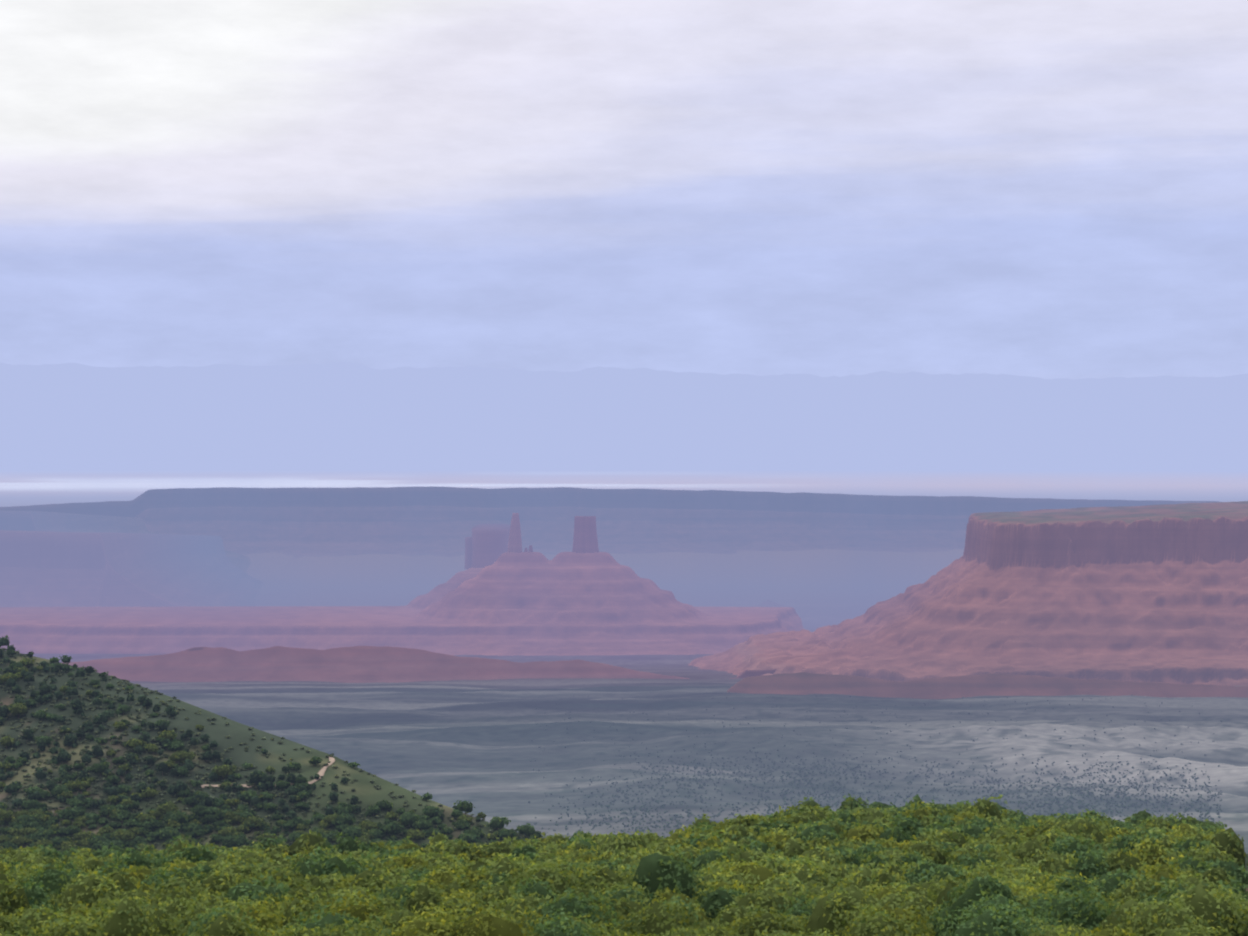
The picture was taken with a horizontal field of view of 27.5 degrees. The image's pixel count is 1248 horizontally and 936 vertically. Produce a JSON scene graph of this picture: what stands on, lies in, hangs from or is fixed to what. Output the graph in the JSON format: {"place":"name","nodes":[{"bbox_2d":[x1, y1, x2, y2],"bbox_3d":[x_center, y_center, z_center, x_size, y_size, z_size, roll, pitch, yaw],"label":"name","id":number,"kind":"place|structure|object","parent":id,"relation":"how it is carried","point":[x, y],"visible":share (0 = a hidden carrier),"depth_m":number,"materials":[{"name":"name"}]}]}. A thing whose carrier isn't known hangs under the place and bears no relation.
{"place":"outdoors","nodes":[
{"label":"outdoors","id":0,"kind":"place"},
{"bbox_2d":[0,511,250,572],"bbox_3d":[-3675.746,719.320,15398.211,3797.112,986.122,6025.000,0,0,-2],"label":"distant mesa","id":1,"kind":"structure","parent":0,"point":[38,521],"depth_m":15655.64,"materials":[{"name":"blue stone"}]},
{"bbox_2d":[201,757,334,787],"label":"trail path","id":2,"kind":"structure","parent":0,"point":[321,772],"depth_m":637.30,"materials":[{"name":"beige soil"}]},
{"bbox_2d":[60,646,779,682],"bbox_3d":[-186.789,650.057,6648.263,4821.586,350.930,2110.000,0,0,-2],"label":"ridge terrain","id":3,"kind":"structure","parent":0,"point":[365,664],"depth_m":6725.26,"materials":[{"name":"red stone"}]},
{"bbox_2d":[0,486,1218,558],"bbox_3d":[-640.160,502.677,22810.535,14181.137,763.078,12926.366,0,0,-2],"label":"distant mesa","id":4,"kind":"structure","parent":0,"point":[338,522],"depth_m":20017.64,"materials":[{"name":"blue stone"}]},
{"bbox_2d":[0,469,1247,891],"bbox_3d":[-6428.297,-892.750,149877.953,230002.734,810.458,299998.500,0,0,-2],"label":"terrain","id":5,"kind":"structure","parent":0,"point":[450,743],"depth_m":4079.92,"materials":[{"name":"soil"}]},
{"bbox_2d":[0,635,545,853],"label":"hillside brush","id":6,"kind":"object","parent":5,"relation":"on","point":[34,820],"visible":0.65,"depth_m":625.79,"materials":[{"name":"green plant"}]},
{"bbox_2d":[0,552,803,655],"bbox_3d":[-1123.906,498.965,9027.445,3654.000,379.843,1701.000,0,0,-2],"label":"castle butte","id":7,"kind":"object","parent":5,"relation":"on","point":[541,604],"depth_m":8975.76,"materials":[{"name":"red stone"}]},
{"bbox_2d":[464,537,471,568],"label":"rock spire","id":8,"kind":"structure","parent":7,"relation":"on","point":[468,552],"depth_m":10129.01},
{"bbox_2d":[471,523,509,567],"bbox_3d":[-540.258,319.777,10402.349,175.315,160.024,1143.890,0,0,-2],"label":"butte","id":9,"kind":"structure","parent":7,"relation":"on","point":[489,544],"depth_m":9893.47,"materials":[{"name":"purple stone"}]},
{"bbox_2d":[507,513,521,552],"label":"rock spire","id":10,"kind":"structure","parent":7,"relation":"on","point":[515,543],"depth_m":9288.23,"materials":[{"name":"purple stone"}]},
{"bbox_2d":[572,516,598,552],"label":"rock tower","id":11,"kind":"structure","parent":7,"relation":"on","point":[585,539],"depth_m":9275.22,"materials":[{"name":"purple stone"}]},
{"bbox_2d":[0,794,1247,935],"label":"oak scrub","id":12,"kind":"object","parent":5,"relation":"on","point":[852,866],"visible":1,"depth_m":174.46,"materials":[{"name":"green plant"}]},
{"bbox_2d":[750,600,797,608],"bbox_3d":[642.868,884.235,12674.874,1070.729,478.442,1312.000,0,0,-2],"label":"butte","id":13,"kind":"object","parent":5,"relation":"on","point":[768,603],"depth_m":12506.63,"materials":[{"name":"purple stone"}]},
{"bbox_2d":[528,694,1221,837],"bbox_3d":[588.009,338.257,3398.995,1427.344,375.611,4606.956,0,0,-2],"label":"shrubs","id":14,"kind":"object","parent":5,"relation":"on","point":[1057,801],"visible":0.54,"depth_m":2185.79,"materials":[{"name":"green plant"}]},
{"bbox_2d":[0,362,1247,470],"bbox_3d":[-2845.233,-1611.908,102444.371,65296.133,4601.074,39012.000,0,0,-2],"label":"mountain range","id":15,"kind":"structure","parent":0,"point":[333,416],"depth_m":88895.47,"materials":[{"name":"blue stone"}]},
{"bbox_2d":[0,0,1247,379],"label":"sky","id":16,"kind":"structure","parent":0,"point":[1045,189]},
{"bbox_2d":[688,501,1247,685],"bbox_3d":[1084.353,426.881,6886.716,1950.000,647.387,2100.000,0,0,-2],"label":"mesa","id":17,"kind":"structure","parent":0,"point":[1152,593],"depth_m":6863.15,"materials":[{"name":"red stone"}]},
{"bbox_2d":[727,672,1247,698],"bbox_3d":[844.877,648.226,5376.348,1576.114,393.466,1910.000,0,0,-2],"label":"ridge terrain","id":18,"kind":"structure","parent":0,"point":[947,687],"depth_m":5589.67,"materials":[{"name":"red stone"}]}
]}

